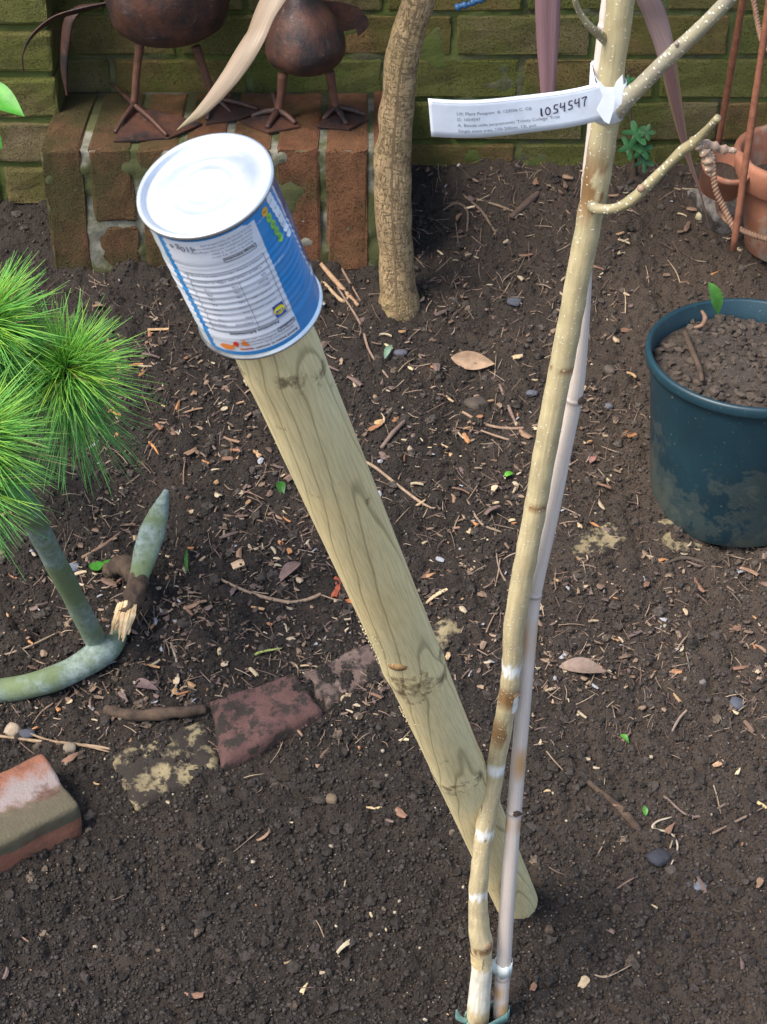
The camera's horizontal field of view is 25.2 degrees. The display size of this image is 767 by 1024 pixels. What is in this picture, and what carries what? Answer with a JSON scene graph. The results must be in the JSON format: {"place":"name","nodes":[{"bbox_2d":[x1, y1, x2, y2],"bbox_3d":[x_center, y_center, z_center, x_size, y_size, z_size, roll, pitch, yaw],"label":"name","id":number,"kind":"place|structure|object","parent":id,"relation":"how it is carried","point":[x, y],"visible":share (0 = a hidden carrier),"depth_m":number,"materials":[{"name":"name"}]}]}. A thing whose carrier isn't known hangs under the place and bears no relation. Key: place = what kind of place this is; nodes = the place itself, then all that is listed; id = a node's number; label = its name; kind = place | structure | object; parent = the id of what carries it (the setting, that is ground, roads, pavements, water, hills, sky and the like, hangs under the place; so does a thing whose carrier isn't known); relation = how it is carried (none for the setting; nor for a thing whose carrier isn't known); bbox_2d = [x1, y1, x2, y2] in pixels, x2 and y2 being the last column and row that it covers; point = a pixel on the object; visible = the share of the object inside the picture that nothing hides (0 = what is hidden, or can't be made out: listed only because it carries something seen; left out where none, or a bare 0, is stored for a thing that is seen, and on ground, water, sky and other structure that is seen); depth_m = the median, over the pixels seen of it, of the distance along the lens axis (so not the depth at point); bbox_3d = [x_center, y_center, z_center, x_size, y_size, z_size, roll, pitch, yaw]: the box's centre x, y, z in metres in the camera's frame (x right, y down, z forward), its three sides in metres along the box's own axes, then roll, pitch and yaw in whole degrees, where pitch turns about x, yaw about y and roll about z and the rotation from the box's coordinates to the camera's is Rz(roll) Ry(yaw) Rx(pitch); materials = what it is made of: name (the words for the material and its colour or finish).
{"place":"outdoors","nodes":[
{"label":"outdoors","id":0,"kind":"place"},
{"bbox_2d":[0,82,24,116],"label":"leaf","id":1,"kind":"object","parent":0,"point":[9,103],"visible":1,"depth_m":2.35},
{"bbox_2d":[0,158,766,1023],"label":"ground","id":2,"kind":"structure","parent":0,"point":[650,216],"depth_m":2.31,"materials":[{"name":"soil"}]},
{"bbox_2d":[3,722,21,735],"bbox_3d":[-0.476,0.281,2.202,0.022,0.012,0.019,18,41,22],"label":"stone","id":3,"kind":"object","parent":2,"relation":"on","point":[12,729],"visible":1,"depth_m":2.20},
{"bbox_2d":[18,728,35,738],"bbox_3d":[-0.457,0.285,2.199,0.024,0.009,0.015,-9,38,-12],"label":"slate chip","id":4,"kind":"object","parent":2,"relation":"on","point":[23,733],"visible":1,"depth_m":2.19,"materials":[{"name":"stone"}]},
{"bbox_2d":[0,632,56,655],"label":"twig","id":5,"kind":"object","parent":2,"relation":"on","point":[35,643],"visible":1,"depth_m":2.29,"materials":[{"name":"brown wood"}]},
{"bbox_2d":[0,0,65,203],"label":"brick buttress","id":6,"kind":"structure","parent":2,"relation":"on","point":[36,87],"depth_m":2.74,"materials":[{"name":"brick"}]},
{"bbox_2d":[0,754,81,871],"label":"loose brick","id":7,"kind":"object","parent":2,"relation":"on","point":[39,809],"visible":1,"depth_m":2.05,"materials":[{"name":"brick"}]},
{"bbox_2d":[0,735,109,749],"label":"twig","id":8,"kind":"object","parent":2,"relation":"on","point":[37,740],"visible":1,"depth_m":2.19,"materials":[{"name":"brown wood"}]},
{"bbox_2d":[21,729,108,751],"bbox_3d":[-0.409,0.293,2.182,0.134,0.010,0.009,13,39,16],"label":"twig","id":9,"kind":"object","parent":2,"relation":"on","point":[64,742],"visible":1,"depth_m":2.18,"materials":[{"name":"brown wood"}]},
{"bbox_2d":[63,742,75,753],"bbox_3d":[-0.398,0.300,2.170,0.018,0.012,0.014,0,37,0],"label":"stone","id":10,"kind":"object","parent":2,"relation":"on","point":[69,747],"visible":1,"depth_m":2.17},
{"bbox_2d":[61,752,77,764],"bbox_3d":[-0.394,0.310,2.157,0.024,0.007,0.010,-23,43,-27],"label":"leaf fragment","id":11,"kind":"object","parent":2,"relation":"on","point":[69,758],"visible":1,"depth_m":2.15,"materials":[{"name":"brown plant"}]},
{"bbox_2d":[0,240,166,580],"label":"young pine","id":12,"kind":"object","parent":2,"relation":"on","point":[58,367],"visible":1,"depth_m":1.94,"materials":[{"name":"green plant"}]},
{"bbox_2d":[0,439,168,702],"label":"pine branch","id":13,"kind":"object","parent":2,"relation":"on","point":[100,650],"visible":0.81,"depth_m":2.23,"materials":[{"name":"plant"}]},
{"bbox_2d":[89,561,101,570],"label":"leaf","id":14,"kind":"object","parent":2,"relation":"on","point":[96,566],"visible":1,"depth_m":2.38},
{"bbox_2d":[81,532,121,558],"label":"twig","id":15,"kind":"object","parent":2,"relation":"on","point":[99,547],"visible":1,"depth_m":2.40,"materials":[{"name":"brown wood"}]},
{"bbox_2d":[101,577,116,585],"bbox_3d":[-0.378,0.096,2.359,0.024,0.006,0.009,14,39,18],"label":"leaf fragment","id":16,"kind":"object","parent":2,"relation":"on","point":[107,582],"visible":1,"depth_m":2.36,"materials":[{"name":"brown plant"}]},
{"bbox_2d":[117,691,127,703],"bbox_3d":[-0.338,0.240,2.221,0.009,0.006,0.022,-20,41,-24],"label":"leaf fragment","id":17,"kind":"object","parent":2,"relation":"on","point":[121,694],"visible":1,"depth_m":2.22,"materials":[{"name":"brown plant"}]},
{"bbox_2d":[102,553,148,641],"bbox_3d":[-0.344,0.110,2.303,0.060,0.071,0.179,-7,38,-9],"label":"broken root","id":18,"kind":"object","parent":2,"relation":"on","point":[133,594],"visible":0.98,"depth_m":2.26,"materials":[{"name":"brown plant"}]},
{"bbox_2d":[135,678,157,690],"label":"dry leaf","id":19,"kind":"object","parent":2,"relation":"on","point":[145,683],"visible":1,"depth_m":2.23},
{"bbox_2d":[103,704,205,721],"bbox_3d":[-0.294,0.257,2.201,0.133,0.019,0.028,0,37,0],"label":"stick","id":20,"kind":"object","parent":2,"relation":"on","point":[154,714],"visible":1,"depth_m":2.19,"materials":[{"name":"wood"}]},
{"bbox_2d":[113,721,218,810],"bbox_3d":[-0.267,0.335,2.170,0.137,0.072,0.090,-18,41,-23],"label":"edging brick","id":21,"kind":"object","parent":2,"relation":"on","point":[149,784],"visible":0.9,"depth_m":2.15,"materials":[{"name":"brick"}]},
{"bbox_2d":[170,642,178,696],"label":"twig","id":22,"kind":"object","parent":2,"relation":"on","point":[174,654],"visible":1,"depth_m":2.26,"materials":[{"name":"brown wood"}]},
{"bbox_2d":[176,619,192,628],"bbox_3d":[-0.267,0.149,2.297,0.019,0.009,0.017,25,44,30],"label":"stone","id":23,"kind":"object","parent":2,"relation":"on","point":[183,624],"visible":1,"depth_m":2.29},
{"bbox_2d":[184,549,187,571],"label":"leaf","id":24,"kind":"object","parent":2,"relation":"on","point":[186,560],"visible":1,"depth_m":2.37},
{"bbox_2d":[184,992,203,998],"bbox_3d":[-0.213,0.544,1.927,0.022,0.003,0.009,0,37,0],"label":"leaf fragment","id":25,"kind":"object","parent":2,"relation":"on","point":[196,995],"visible":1,"depth_m":1.93,"materials":[{"name":"brown plant"}]},
{"bbox_2d":[40,91,411,272],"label":"brick plinth","id":26,"kind":"structure","parent":2,"relation":"on","point":[93,174],"depth_m":2.71,"materials":[{"name":"brick"}]},
{"bbox_2d":[21,0,269,142],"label":"bird sculpture","id":27,"kind":"object","parent":26,"relation":"on","point":[140,24],"visible":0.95,"depth_m":2.61,"materials":[{"name":"metal"}]},
{"bbox_2d":[240,0,369,133],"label":"bird sculpture","id":28,"kind":"object","parent":26,"relation":"on","point":[305,38],"visible":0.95,"depth_m":2.60,"materials":[{"name":"metal"}]},
{"bbox_2d":[230,558,244,569],"bbox_3d":[-0.194,0.067,2.378,0.038,0.011,0.018,-15,40,-19],"label":"wood chip","id":29,"kind":"object","parent":2,"relation":"on","point":[235,564],"visible":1,"depth_m":2.37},
{"bbox_2d":[210,675,322,770],"bbox_3d":[-0.166,0.281,2.216,0.148,0.101,0.101,-20,41,-24],"label":"edging brick","id":30,"kind":"object","parent":2,"relation":"on","point":[252,723],"visible":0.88,"depth_m":2.19,"materials":[{"name":"brick"}]},
{"bbox_2d":[221,578,320,603],"bbox_3d":[-0.148,0.109,2.338,0.157,0.017,0.034,4,37,5],"label":"twig","id":31,"kind":"object","parent":2,"relation":"on","point":[315,596],"visible":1,"depth_m":2.33,"materials":[{"name":"brown wood"}]},
{"bbox_2d":[276,481,285,493],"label":"leaf","id":32,"kind":"object","parent":2,"relation":"on","point":[280,485],"visible":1,"depth_m":2.47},
{"bbox_2d":[277,561,300,583],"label":"dry leaf","id":33,"kind":"object","parent":2,"relation":"on","point":[288,568],"visible":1,"depth_m":2.35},
{"bbox_2d":[325,793,337,803],"bbox_3d":[-0.064,0.355,2.115,0.014,0.011,0.014,11,38,14],"label":"stone","id":34,"kind":"object","parent":2,"relation":"on","point":[331,798],"visible":1,"depth_m":2.11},
{"bbox_2d":[323,281,347,302],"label":"twig","id":35,"kind":"object","parent":2,"relation":"on","point":[338,297],"visible":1,"depth_m":2.74,"materials":[{"name":"brown wood"}]},
{"bbox_2d":[331,576,340,597],"bbox_3d":[-0.065,0.102,2.334,0.014,0.009,0.038,0,37,0],"label":"bark flake","id":36,"kind":"object","parent":2,"relation":"on","point":[335,592],"visible":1,"depth_m":2.33,"materials":[{"name":"red wood"}]},
{"bbox_2d":[319,262,359,306],"bbox_3d":[-0.073,-0.368,2.754,0.011,0.041,0.104,-28,45,-32],"label":"twig","id":37,"kind":"object","parent":2,"relation":"on","point":[335,280],"visible":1,"depth_m":2.75,"materials":[{"name":"brown wood"}]},
{"bbox_2d":[303,643,383,711],"bbox_3d":[-0.045,0.226,2.250,0.112,0.077,0.067,-24,43,-28],"label":"edging brick","id":38,"kind":"object","parent":2,"relation":"on","point":[363,658],"visible":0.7,"depth_m":2.23,"materials":[{"name":"brick"}]},
{"bbox_2d":[336,938,360,953],"bbox_3d":[-0.041,0.501,1.984,0.037,0.010,0.007,-30,46,-33],"label":"wood chip","id":39,"kind":"object","parent":2,"relation":"on","point":[344,945],"visible":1,"depth_m":1.98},
{"bbox_2d":[341,268,360,300],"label":"twig","id":40,"kind":"object","parent":2,"relation":"on","point":[348,280],"visible":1,"depth_m":2.76,"materials":[{"name":"brown wood"}]},
{"bbox_2d":[347,376,362,385],"bbox_3d":[-0.044,-0.201,2.615,0.030,0.007,0.010,28,45,32],"label":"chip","id":41,"kind":"object","parent":2,"relation":"on","point":[356,381],"visible":1,"depth_m":2.61,"materials":[{"name":"brown plant"}]},
{"bbox_2d":[336,287,387,377],"bbox_3d":[-0.030,-0.279,2.686,0.012,0.056,0.225,-13,39,-17],"label":"twig","id":42,"kind":"object","parent":2,"relation":"on","point":[364,334],"visible":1,"depth_m":2.71,"materials":[{"name":"brown wood"}]},
{"bbox_2d":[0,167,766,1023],"bbox_3d":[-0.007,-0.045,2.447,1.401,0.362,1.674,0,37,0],"label":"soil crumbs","id":43,"kind":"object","parent":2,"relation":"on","point":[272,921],"visible":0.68,"depth_m":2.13,"materials":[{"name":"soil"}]},
{"bbox_2d":[0,163,766,1022],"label":"litter specks","id":44,"kind":"object","parent":2,"relation":"on","point":[380,689],"visible":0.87,"depth_m":2.35,"materials":[{"name":"brown wood"}]},
{"bbox_2d":[2,159,766,757],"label":"litter fibres","id":45,"kind":"object","parent":2,"relation":"on","point":[406,499],"visible":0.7,"depth_m":2.44,"materials":[{"name":"brown wood"}]},
{"bbox_2d":[236,326,537,918],"bbox_3d":[0.048,0.185,1.539,0.054,1.326,0.055,-6,60,10],"label":"wooden stake","id":46,"kind":"object","parent":2,"relation":"on","point":[295,393],"visible":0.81,"depth_m":1.25,"materials":[{"name":"brown wood"}]},
{"bbox_2d":[136,133,322,359],"bbox_3d":[-0.085,-0.147,0.961,0.077,0.125,0.110,24,43,29],"label":"tin can","id":47,"kind":"object","parent":46,"relation":"on","point":[215,215],"visible":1,"depth_m":0.93,"materials":[{"name":"metal"}]},
{"bbox_2d":[384,345,391,358],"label":"dry leaf","id":48,"kind":"object","parent":2,"relation":"on","point":[387,349],"visible":1,"depth_m":2.65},
{"bbox_2d":[380,420,404,448],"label":"twig","id":49,"kind":"object","parent":2,"relation":"on","point":[392,434],"visible":1,"depth_m":2.53,"materials":[{"name":"brown wood"}]},
{"bbox_2d":[366,461,433,508],"bbox_3d":[0.008,-0.046,2.488,0.164,0.030,0.018,22,42,26],"label":"twig","id":50,"kind":"object","parent":2,"relation":"on","point":[391,479],"visible":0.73,"depth_m":2.48,"materials":[{"name":"brown wood"}]},
{"bbox_2d":[393,349,406,355],"bbox_3d":[0.026,-0.247,2.660,0.022,0.008,0.012,0,37,0],"label":"slate chip","id":51,"kind":"object","parent":2,"relation":"on","point":[400,352],"visible":1,"depth_m":2.66,"materials":[{"name":"stone"}]},
{"bbox_2d":[395,807,407,817],"bbox_3d":[0.021,0.368,2.095,0.010,0.005,0.018,-28,45,-32],"label":"leaf fragment","id":52,"kind":"object","parent":2,"relation":"on","point":[400,812],"visible":1,"depth_m":2.09,"materials":[{"name":"brown plant"}]},
{"bbox_2d":[55,0,766,165],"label":"brick wall","id":53,"kind":"structure","parent":2,"relation":"on","point":[486,49],"depth_m":2.82,"materials":[{"name":"brick"}]},
{"bbox_2d":[454,0,485,11],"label":"rope","id":54,"kind":"object","parent":53,"relation":"hanging from","point":[463,5],"visible":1,"depth_m":2.66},
{"bbox_2d":[426,588,447,603],"bbox_3d":[0.071,0.113,2.331,0.039,0.006,0.008,-28,45,-32],"label":"wood chip","id":55,"kind":"object","parent":2,"relation":"on","point":[435,595],"visible":1,"depth_m":2.33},
{"bbox_2d":[177,0,712,322],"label":"cabbage palm","id":56,"kind":"object","parent":2,"relation":"on","point":[398,299],"visible":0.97,"depth_m":2.51,"materials":[{"name":"brown plant"}]},
{"bbox_2d":[431,612,463,651],"bbox_3d":[0.077,0.182,2.307,0.073,0.074,0.044,-27,45,-31],"label":"edging brick","id":57,"kind":"object","parent":2,"relation":"on","point":[446,629],"visible":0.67,"depth_m":2.29,"materials":[{"name":"brick"}]},
{"bbox_2d":[442,202,468,231],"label":"twig","id":58,"kind":"object","parent":2,"relation":"on","point":[461,205],"visible":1,"depth_m":2.86,"materials":[{"name":"brown wood"}]},
{"bbox_2d":[451,351,494,369],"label":"dry leaf","id":59,"kind":"object","parent":2,"relation":"on","point":[468,360],"visible":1,"depth_m":2.64,"materials":[{"name":"plant"}]},
{"bbox_2d":[464,395,489,409],"bbox_3d":[0.141,-0.163,2.597,0.034,0.018,0.028,-19,41,-23],"label":"stone","id":60,"kind":"object","parent":2,"relation":"on","point":[471,402],"visible":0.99,"depth_m":2.59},
{"bbox_2d":[463,194,495,231],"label":"twig","id":61,"kind":"object","parent":2,"relation":"on","point":[481,212],"visible":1,"depth_m":2.86,"materials":[{"name":"brown wood"}]},
{"bbox_2d":[455,1001,509,1023],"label":"plastic tie","id":62,"kind":"object","parent":2,"relation":"on","point":[504,1018],"visible":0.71,"depth_m":1.89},
{"bbox_2d":[466,499,501,532],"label":"twig","id":63,"kind":"object","parent":2,"relation":"on","point":[481,523],"visible":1,"depth_m":2.42,"materials":[{"name":"brown wood"}]},
{"bbox_2d":[476,198,513,211],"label":"twig","id":64,"kind":"object","parent":2,"relation":"on","point":[497,205],"visible":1,"depth_m":2.87,"materials":[{"name":"brown wood"}]},
{"bbox_2d":[462,411,537,429],"bbox_3d":[0.182,-0.134,2.571,0.135,0.010,0.028,8,38,11],"label":"twig","id":65,"kind":"object","parent":2,"relation":"on","point":[494,426],"visible":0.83,"depth_m":2.56,"materials":[{"name":"brown wood"}]},
{"bbox_2d":[494,532,509,585],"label":"twig","id":66,"kind":"object","parent":2,"relation":"on","point":[503,577],"visible":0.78,"depth_m":2.38,"materials":[{"name":"brown wood"}]},
{"bbox_2d":[481,430,525,444],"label":"twig","id":67,"kind":"object","parent":2,"relation":"on","point":[500,437],"visible":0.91,"depth_m":2.54,"materials":[{"name":"brown wood"}]},
{"bbox_2d":[498,383,517,426],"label":"twig","id":68,"kind":"object","parent":2,"relation":"on","point":[510,411],"visible":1,"depth_m":2.59,"materials":[{"name":"brown wood"}]},
{"bbox_2d":[507,296,521,306],"bbox_3d":[0.209,-0.336,2.730,0.022,0.008,0.023,26,44,30],"label":"slate chip","id":69,"kind":"object","parent":2,"relation":"on","point":[514,301],"visible":1,"depth_m":2.73,"materials":[{"name":"stone"}]},
{"bbox_2d":[509,190,539,219],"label":"twig","id":70,"kind":"object","parent":2,"relation":"on","point":[525,203],"visible":1,"depth_m":2.86,"materials":[{"name":"brown wood"}]},
{"bbox_2d":[519,429,532,438],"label":"leaf fragment","id":71,"kind":"object","parent":2,"relation":"on","point":[524,434],"visible":1,"depth_m":2.54,"materials":[{"name":"beige plant"}]},
{"bbox_2d":[526,390,537,395],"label":"slate chip","id":72,"kind":"object","parent":2,"relation":"on","point":[531,392],"visible":1,"depth_m":2.61,"materials":[{"name":"stone"}]},
{"bbox_2d":[493,0,605,1018],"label":"bamboo cane","id":73,"kind":"object","parent":2,"relation":"on","point":[575,400],"visible":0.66,"depth_m":1.58,"materials":[{"name":"beige plant"}]},
{"bbox_2d":[490,957,512,979],"bbox_3d":[0.123,0.489,1.843,0.036,0.032,0.020,-22,42,-26],"label":"tape","id":74,"kind":"object","parent":73,"relation":"attached to","point":[498,971],"visible":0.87,"depth_m":1.84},
{"bbox_2d":[559,657,604,672],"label":"dry leaf","id":75,"kind":"object","parent":2,"relation":"on","point":[581,665],"visible":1,"depth_m":2.25,"materials":[{"name":"plant"}]},
{"bbox_2d":[578,976,589,987],"bbox_3d":[0.227,0.532,1.940,0.011,0.005,0.016,19,41,23],"label":"leaf flake","id":76,"kind":"object","parent":2,"relation":"on","point":[584,981],"visible":1,"depth_m":1.94,"materials":[{"name":"beige plant"}]},
{"bbox_2d":[555,521,630,561],"bbox_3d":[0.296,0.063,2.418,0.129,0.075,0.052,-19,41,-23],"label":"edging brick","id":77,"kind":"object","parent":2,"relation":"on","point":[597,538],"visible":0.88,"depth_m":2.40,"materials":[{"name":"brick"}]},
{"bbox_2d":[466,0,736,1023],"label":"birch tree","id":78,"kind":"object","parent":2,"relation":"on","point":[612,38],"visible":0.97,"depth_m":1.37,"materials":[{"name":"beige plant"}]},
{"bbox_2d":[428,60,626,137],"bbox_3d":[0.114,-0.287,1.208,0.166,0.049,0.063,-25,44,-29],"label":"plant tag","id":79,"kind":"object","parent":78,"relation":"attached to","point":[594,101],"visible":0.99,"depth_m":1.20,"materials":[{"name":"plastic"}]},
{"bbox_2d":[604,364,614,374],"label":"stone","id":80,"kind":"object","parent":2,"relation":"on","point":[609,368],"visible":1,"depth_m":2.62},
{"bbox_2d":[594,965,631,977],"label":"twig","id":81,"kind":"object","parent":2,"relation":"on","point":[604,976],"visible":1,"depth_m":1.95,"materials":[{"name":"brown wood"}]},
{"bbox_2d":[586,779,641,830],"bbox_3d":[0.282,0.361,2.117,0.014,0.026,0.124,-25,44,-30],"label":"stick","id":82,"kind":"object","parent":2,"relation":"on","point":[630,819],"visible":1,"depth_m":2.10,"materials":[{"name":"wood"}]},
{"bbox_2d":[617,69,655,175],"bbox_3d":[0.416,-0.632,2.829,0.064,0.193,0.051,-8,38,-10],"label":"ivy","id":83,"kind":"object","parent":2,"relation":"on","point":[638,135],"visible":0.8,"depth_m":2.84,"materials":[{"name":"green plant"}]},
{"bbox_2d":[645,848,671,866],"bbox_3d":[0.333,0.417,2.064,0.028,0.012,0.022,-16,40,-20],"label":"stone","id":84,"kind":"object","parent":2,"relation":"on","point":[657,857],"visible":1,"depth_m":2.06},
{"bbox_2d":[651,816,678,863],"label":"twig","id":85,"kind":"object","parent":2,"relation":"on","point":[657,821],"visible":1,"depth_m":2.09,"materials":[{"name":"brown wood"}]},
{"bbox_2d":[665,822,675,833],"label":"leaf fragment","id":86,"kind":"object","parent":2,"relation":"on","point":[668,829],"visible":1,"depth_m":2.09,"materials":[{"name":"brown plant"}]},
{"bbox_2d":[665,864,677,876],"bbox_3d":[0.344,0.430,2.052,0.014,0.009,0.013,-16,40,-20],"label":"stone","id":87,"kind":"object","parent":2,"relation":"on","point":[671,869],"visible":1,"depth_m":2.05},
{"bbox_2d":[672,710,686,730],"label":"twig","id":88,"kind":"object","parent":2,"relation":"on","point":[678,719],"visible":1,"depth_m":2.21,"materials":[{"name":"brown wood"}]},
{"bbox_2d":[653,518,712,553],"bbox_3d":[0.436,0.047,2.439,0.115,0.076,0.064,-10,38,-12],"label":"edging brick","id":89,"kind":"object","parent":2,"relation":"on","point":[666,540],"visible":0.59,"depth_m":2.40,"materials":[{"name":"brick"}]},
{"bbox_2d":[661,549,730,565],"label":"twig","id":90,"kind":"object","parent":2,"relation":"on","point":[690,558],"visible":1,"depth_m":2.39,"materials":[{"name":"brown wood"}]},
{"bbox_2d":[686,880,706,890],"bbox_3d":[0.372,0.445,2.038,0.024,0.006,0.015,-12,39,-15],"label":"slate chip","id":91,"kind":"object","parent":2,"relation":"on","point":[696,886],"visible":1,"depth_m":2.04,"materials":[{"name":"stone"}]},
{"bbox_2d":[663,794,739,818],"bbox_3d":[0.397,0.362,2.117,0.099,0.013,0.033,-4,37,-5],"label":"twig","id":92,"kind":"object","parent":2,"relation":"on","point":[694,816],"visible":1,"depth_m":2.11,"materials":[{"name":"brown wood"}]},
{"bbox_2d":[697,876,706,893],"bbox_3d":[0.378,0.443,2.035,0.010,0.006,0.024,0,37,0],"label":"leaf fragment","id":93,"kind":"object","parent":2,"relation":"on","point":[702,885],"visible":1,"depth_m":2.03,"materials":[{"name":"brown plant"}]},
{"bbox_2d":[645,298,766,547],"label":"plant pot","id":94,"kind":"object","parent":2,"relation":"on","point":[708,456],"visible":0.95,"depth_m":2.34,"materials":[{"name":"plastic"}]},
{"bbox_2d":[682,329,703,381],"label":"twig","id":95,"kind":"object","parent":94,"relation":"on","point":[691,349],"visible":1,"depth_m":2.34,"materials":[{"name":"wood"}]},
{"bbox_2d":[694,310,706,328],"bbox_3d":[0.445,-0.272,2.413,0.019,0.020,0.025,0,37,0],"label":"root","id":96,"kind":"object","parent":94,"relation":"in","point":[704,320],"visible":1,"depth_m":2.40,"materials":[{"name":"plant"}]},
{"bbox_2d":[708,282,722,314],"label":"leaf","id":97,"kind":"object","parent":94,"relation":"on","point":[716,296],"visible":1,"depth_m":2.40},
{"bbox_2d":[687,188,743,233],"bbox_3d":[0.586,-0.513,2.874,0.137,0.058,0.109,-9,38,-11],"label":"concrete lump","id":98,"kind":"object","parent":2,"relation":"on","point":[717,223],"visible":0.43,"depth_m":2.83,"materials":[{"name":"concrete"}]},
{"bbox_2d":[698,145,752,201],"bbox_3d":[0.538,-0.528,2.694,0.082,0.074,0.086,0,37,0],"label":"terracotta pot","id":99,"kind":"object","parent":2,"relation":"on","point":[728,179],"visible":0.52,"depth_m":2.70,"materials":[{"name":"ceramic"}]},
{"bbox_2d":[729,696,744,710],"bbox_3d":[0.461,0.250,2.234,0.018,0.009,0.018,17,40,21],"label":"stone","id":100,"kind":"object","parent":2,"relation":"on","point":[736,703],"visible":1,"depth_m":2.23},
{"bbox_2d":[712,807,763,833],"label":"twig","id":101,"kind":"object","parent":2,"relation":"on","point":[736,821],"visible":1,"depth_m":2.10,"materials":[{"name":"brown wood"}]},
{"bbox_2d":[710,0,766,251],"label":"plant support","id":102,"kind":"object","parent":2,"relation":"on","point":[723,212],"visible":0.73,"depth_m":2.60,"materials":[{"name":"metal"}]},
{"bbox_2d":[743,720,754,732],"bbox_3d":[0.472,0.276,2.203,0.009,0.004,0.022,-13,39,-17],"label":"leaf fragment","id":103,"kind":"object","parent":2,"relation":"on","point":[749,726],"visible":1,"depth_m":2.20,"materials":[{"name":"brown plant"}]},
{"bbox_2d":[739,567,759,575],"bbox_3d":[0.509,0.082,2.378,0.028,0.005,0.012,27,45,31],"label":"leaf fragment","id":104,"kind":"object","parent":2,"relation":"on","point":[750,571],"visible":1,"depth_m":2.38,"materials":[{"name":"beige plant"}]},
{"bbox_2d":[734,124,766,261],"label":"terracotta pot","id":105,"kind":"object","parent":2,"relation":"on","point":[755,211],"visible":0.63,"depth_m":2.73,"materials":[{"name":"ceramic"}]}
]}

